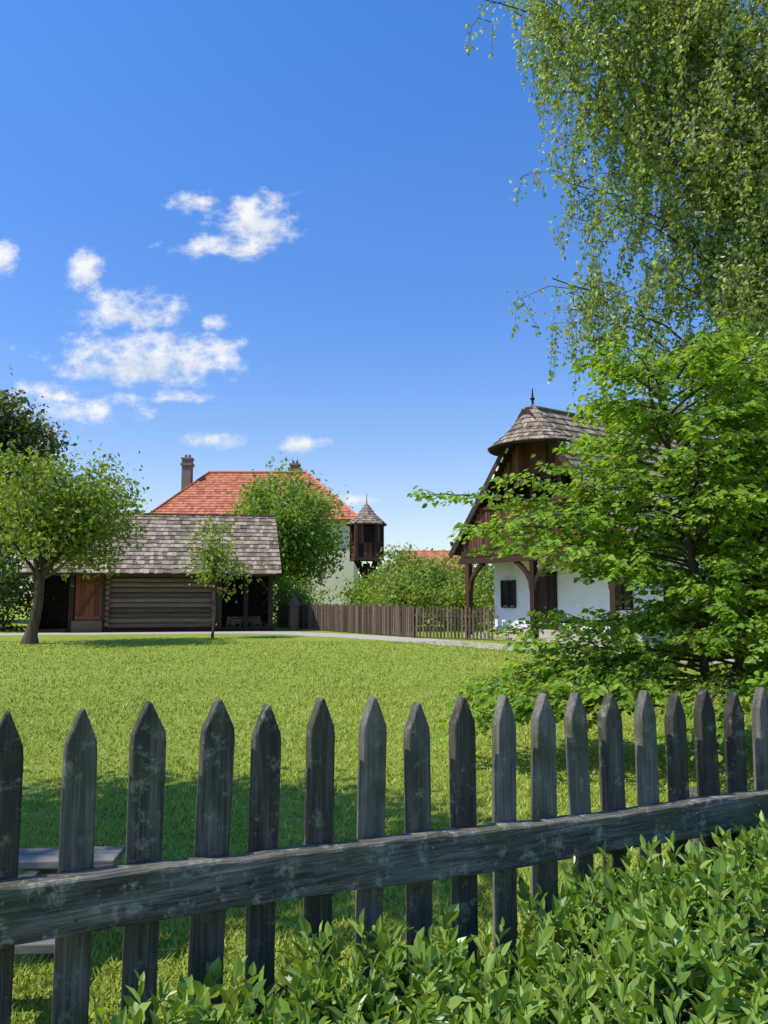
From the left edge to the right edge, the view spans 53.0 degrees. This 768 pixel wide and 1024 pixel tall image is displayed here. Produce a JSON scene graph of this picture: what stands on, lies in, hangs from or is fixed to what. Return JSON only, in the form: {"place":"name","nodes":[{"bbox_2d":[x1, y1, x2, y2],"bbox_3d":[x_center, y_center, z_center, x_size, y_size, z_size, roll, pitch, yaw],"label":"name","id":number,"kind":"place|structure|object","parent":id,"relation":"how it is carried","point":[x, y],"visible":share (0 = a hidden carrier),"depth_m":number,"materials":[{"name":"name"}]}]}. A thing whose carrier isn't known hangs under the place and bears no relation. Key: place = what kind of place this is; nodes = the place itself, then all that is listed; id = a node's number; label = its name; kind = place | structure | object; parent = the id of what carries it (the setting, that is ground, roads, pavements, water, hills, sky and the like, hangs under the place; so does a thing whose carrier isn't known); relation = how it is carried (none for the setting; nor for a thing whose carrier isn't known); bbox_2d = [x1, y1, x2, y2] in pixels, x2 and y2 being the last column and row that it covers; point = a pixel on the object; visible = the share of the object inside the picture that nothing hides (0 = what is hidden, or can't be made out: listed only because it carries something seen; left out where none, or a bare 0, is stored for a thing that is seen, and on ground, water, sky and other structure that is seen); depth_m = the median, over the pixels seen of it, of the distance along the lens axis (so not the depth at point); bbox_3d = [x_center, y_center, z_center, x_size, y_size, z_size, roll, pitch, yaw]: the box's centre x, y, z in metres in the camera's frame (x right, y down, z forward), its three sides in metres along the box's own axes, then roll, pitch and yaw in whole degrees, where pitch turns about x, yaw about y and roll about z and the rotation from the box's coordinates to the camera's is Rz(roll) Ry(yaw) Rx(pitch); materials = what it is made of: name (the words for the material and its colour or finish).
{"place":"outdoors","nodes":[
{"label":"outdoors","id":0,"kind":"place"},
{"bbox_2d":[273,521,357,616],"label":"walls","id":1,"kind":"structure","parent":0,"point":[350,569],"depth_m":55.82,"materials":[{"name":"beige paint"}]},
{"bbox_2d":[149,471,356,520],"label":"roof","id":2,"kind":"structure","parent":1,"relation":"on","point":[208,490],"depth_m":58.75,"materials":[{"name":"tile"}]},
{"bbox_2d":[180,455,300,489],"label":"chimney","id":3,"kind":"object","parent":2,"relation":"on","point":[187,464],"visible":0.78,"depth_m":60.37,"materials":[{"name":"brick"}]},
{"bbox_2d":[0,631,760,664],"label":"gravel path","id":4,"kind":"structure","parent":0,"point":[395,638],"depth_m":30.46,"materials":[{"name":"grey gravel"}]},
{"bbox_2d":[0,596,767,1023],"bbox_3d":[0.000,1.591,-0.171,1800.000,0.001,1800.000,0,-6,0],"label":"ground","id":5,"kind":"structure","parent":0,"point":[220,638],"depth_m":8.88,"materials":[{"name":"green plant"}]},
{"bbox_2d":[0,528,29,615],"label":"shrub","id":6,"kind":"object","parent":5,"relation":"on","point":[2,544],"visible":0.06,"depth_m":38.03,"materials":[{"name":"green plant"}]},
{"bbox_2d":[0,546,59,631],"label":"shrub","id":7,"kind":"object","parent":5,"relation":"on","point":[12,583],"visible":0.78,"depth_m":34.00,"materials":[{"name":"green plant"}]},
{"bbox_2d":[0,365,87,565],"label":"chestnut tree","id":8,"kind":"object","parent":5,"relation":"on","point":[15,427],"visible":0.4,"depth_m":45.54,"materials":[{"name":"green plant"}]},
{"bbox_2d":[14,846,124,961],"bbox_3d":[-2.320,1.702,2.937,2.460,0.465,1.106,0,-6,-4],"label":"picnic bench","id":9,"kind":"object","parent":5,"relation":"on","point":[36,861],"visible":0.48,"depth_m":3.34,"materials":[{"name":"grey wood"}]},
{"bbox_2d":[0,439,155,643],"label":"fruit tree","id":10,"kind":"object","parent":5,"relation":"on","point":[74,521],"visible":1,"depth_m":24.93,"materials":[{"name":"green plant"}]},
{"bbox_2d":[21,512,281,632],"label":"log barn","id":11,"kind":"structure","parent":5,"relation":"on","point":[152,590],"depth_m":34.13,"materials":[{"name":"wood"}]},
{"bbox_2d":[74,576,101,620],"bbox_3d":[-12.738,3.818,33.330,1.190,2.250,0.080,1,-6,-10],"label":"door","id":12,"kind":"structure","parent":11,"relation":"in","point":[90,594],"depth_m":33.32,"materials":[{"name":"red wood"}]},
{"bbox_2d":[175,512,270,637],"bbox_3d":[-6.180,2.374,29.113,3.359,4.730,3.184,2,-7,-20],"label":"sapling tree","id":13,"kind":"object","parent":5,"relation":"on","point":[213,563],"visible":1,"depth_m":28.81,"materials":[{"name":"green plant"}]},
{"bbox_2d":[3,541,494,607],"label":"distant trees","id":14,"kind":"object","parent":5,"relation":"on","point":[384,567],"visible":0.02,"depth_m":97.71,"materials":[{"name":"green plant"}]},
{"bbox_2d":[226,616,274,627],"bbox_3d":[-6.027,5.037,34.904,2.204,0.634,0.763,1,-6,-12],"label":"farm cart","id":15,"kind":"object","parent":5,"relation":"on","point":[234,621],"visible":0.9,"depth_m":34.64,"materials":[{"name":"brown wood"}]},
{"bbox_2d":[204,451,352,616],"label":"round lime tree","id":16,"kind":"object","parent":5,"relation":"on","point":[302,547],"visible":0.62,"depth_m":43.11,"materials":[{"name":"green plant"}]},
{"bbox_2d":[287,594,300,629],"bbox_3d":[-4.150,4.606,35.511,0.720,1.650,0.720,0,-6,0],"label":"log beehive","id":17,"kind":"object","parent":5,"relation":"on","point":[293,603],"visible":0.98,"depth_m":35.30,"materials":[{"name":"grey wood"}]},
{"bbox_2d":[262,566,338,625],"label":"garden shrub","id":18,"kind":"object","parent":5,"relation":"on","point":[282,593],"visible":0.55,"depth_m":40.44,"materials":[{"name":"green plant"}]},
{"bbox_2d":[278,602,414,637],"bbox_3d":[-1.991,4.598,33.688,0.218,1.276,11.227,4,-7,-34],"label":"garden fence","id":19,"kind":"object","parent":5,"relation":"on","point":[361,618],"visible":0.88,"depth_m":32.41,"materials":[{"name":"brown wood"}]},
{"bbox_2d":[334,569,385,619],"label":"garden shrub","id":20,"kind":"object","parent":5,"relation":"on","point":[357,589],"visible":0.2,"depth_m":40.42,"materials":[{"name":"green plant"}]},
{"bbox_2d":[346,494,386,585],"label":"dovecote tower","id":21,"kind":"structure","parent":5,"relation":"on","point":[366,524],"depth_m":41.43,"materials":[{"name":"brown wood"}]},
{"bbox_2d":[0,687,767,1023],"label":"picket fence","id":22,"kind":"object","parent":5,"relation":"on","point":[74,903],"visible":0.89,"depth_m":2.32,"materials":[{"name":"grey wood"}]},
{"bbox_2d":[347,542,434,625],"bbox_3d":[0.268,3.627,37.695,4.320,4.347,4.709,0,-6,0],"label":"garden shrub","id":23,"kind":"object","parent":5,"relation":"on","point":[373,576],"visible":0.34,"depth_m":37.59,"materials":[{"name":"green plant"}]},
{"bbox_2d":[33,810,767,1023],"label":"hedge","id":24,"kind":"object","parent":5,"relation":"on","point":[657,936],"visible":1,"depth_m":2.06,"materials":[{"name":"green plant"}]},
{"bbox_2d":[360,556,442,626],"bbox_3d":[1.003,3.728,34.741,4.253,3.550,4.248,0,-6,0],"label":"garden shrub","id":25,"kind":"object","parent":5,"relation":"on","point":[405,593],"visible":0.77,"depth_m":34.39,"materials":[{"name":"green plant"}]},
{"bbox_2d":[395,550,464,612],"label":"distant cottage","id":26,"kind":"structure","parent":5,"relation":"on","point":[429,553],"depth_m":71.94,"materials":[{"name":"tile"}]},
{"bbox_2d":[389,544,475,628],"bbox_3d":[2.376,3.627,37.527,4.311,4.365,4.572,0,-6,0],"label":"garden shrub","id":27,"kind":"object","parent":5,"relation":"on","point":[441,578],"visible":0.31,"depth_m":36.95,"materials":[{"name":"green plant"}]},
{"bbox_2d":[412,605,498,639],"bbox_3d":[2.574,4.025,28.133,3.599,1.224,0.218,-4,-7,34],"label":"garden fence","id":28,"kind":"object","parent":5,"relation":"on","point":[416,628],"visible":1,"depth_m":28.03,"materials":[{"name":"brown wood"}]},
{"bbox_2d":[418,564,494,630],"bbox_3d":[3.583,3.953,34.962,4.812,3.129,3.776,0,-6,0],"label":"garden shrub","id":29,"kind":"object","parent":5,"relation":"on","point":[453,597],"visible":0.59,"depth_m":34.34,"materials":[{"name":"green plant"}]},
{"bbox_2d":[431,550,494,622],"bbox_3d":[4.281,3.820,38.211,4.597,4.081,4.955,3,-7,-26],"label":"garden shrub","id":30,"kind":"object","parent":5,"relation":"on","point":[487,575],"visible":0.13,"depth_m":37.43,"materials":[{"name":"green plant"}]},
{"bbox_2d":[463,627,681,646],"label":"plinth","id":31,"kind":"structure","parent":5,"relation":"on","point":[547,635],"depth_m":26.78,"materials":[{"name":"stone"}]},
{"bbox_2d":[459,472,718,643],"bbox_3d":[10.307,1.907,30.018,12.620,5.600,8.200,4,-7,-33],"label":"timber frame","id":32,"kind":"object","parent":31,"relation":"on","point":[533,577],"visible":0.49,"depth_m":26.79,"materials":[{"name":"brown wood"}]},
{"bbox_2d":[461,441,621,551],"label":"gallery boards","id":33,"kind":"object","parent":32,"relation":"on","point":[521,460],"visible":0.29,"depth_m":27.43,"materials":[{"name":"brown wood"}]},
{"bbox_2d":[514,469,649,545],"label":"gable boards","id":34,"kind":"object","parent":32,"relation":"on","point":[525,491],"visible":0.02,"depth_m":28.33,"materials":[{"name":"brown wood"}]},
{"bbox_2d":[448,388,763,557],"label":"roof","id":35,"kind":"structure","parent":32,"relation":"on","point":[552,428],"depth_m":27.09,"materials":[{"name":"brown wood"}]},
{"bbox_2d":[491,448,507,478],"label":"painted trim","id":36,"kind":"structure","parent":35,"relation":"attached to","point":[497,468],"depth_m":27.91,"materials":[{"name":"white paint"}]},
{"bbox_2d":[494,551,760,633],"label":"white walls","id":37,"kind":"structure","parent":31,"relation":"on","point":[571,595],"depth_m":27.02,"materials":[{"name":"white paint"}]},
{"bbox_2d":[538,572,557,629],"bbox_3d":[5.779,3.188,27.721,0.100,2.040,1.160,4,-7,-33],"label":"door","id":38,"kind":"structure","parent":37,"relation":"attached to","point":[547,594],"depth_m":27.56,"materials":[{"name":"brown wood"}]},
{"bbox_2d":[500,578,673,609],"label":"window frames","id":39,"kind":"structure","parent":37,"relation":"attached to","point":[621,593],"depth_m":28.97,"materials":[{"name":"brown wood"}]},
{"bbox_2d":[502,579,714,607],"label":"window panes","id":40,"kind":"object","parent":39,"relation":"in","point":[511,596],"visible":0.31,"depth_m":29.12,"materials":[{"name":"black glass"}]},
{"bbox_2d":[407,316,767,765],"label":"hornbeam tree","id":41,"kind":"object","parent":5,"relation":"on","point":[588,679],"visible":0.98,"depth_m":7.26,"materials":[{"name":"green plant"}]},
{"bbox_2d":[464,0,767,482],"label":"weeping birch tree","id":42,"kind":"object","parent":5,"relation":"on","point":[693,40],"visible":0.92,"depth_m":9.79,"materials":[{"name":"green plant"}]},
{"bbox_2d":[652,430,765,673],"bbox_3d":[8.932,0.059,15.555,7.213,6.729,7.098,-6,-8,44],"label":"garden shrub","id":43,"kind":"object","parent":5,"relation":"on","point":[660,598],"visible":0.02,"depth_m":16.22,"materials":[{"name":"green plant"}]},
{"bbox_2d":[691,518,766,660],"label":"garden shrub","id":44,"kind":"object","parent":5,"relation":"on","point":[739,610],"visible":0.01,"depth_m":11.43,"materials":[{"name":"green plant"}]},
{"bbox_2d":[0,0,767,595],"label":"sky","id":45,"kind":"structure","parent":0,"point":[235,234],"materials":[{"name":"blue"}]}
]}

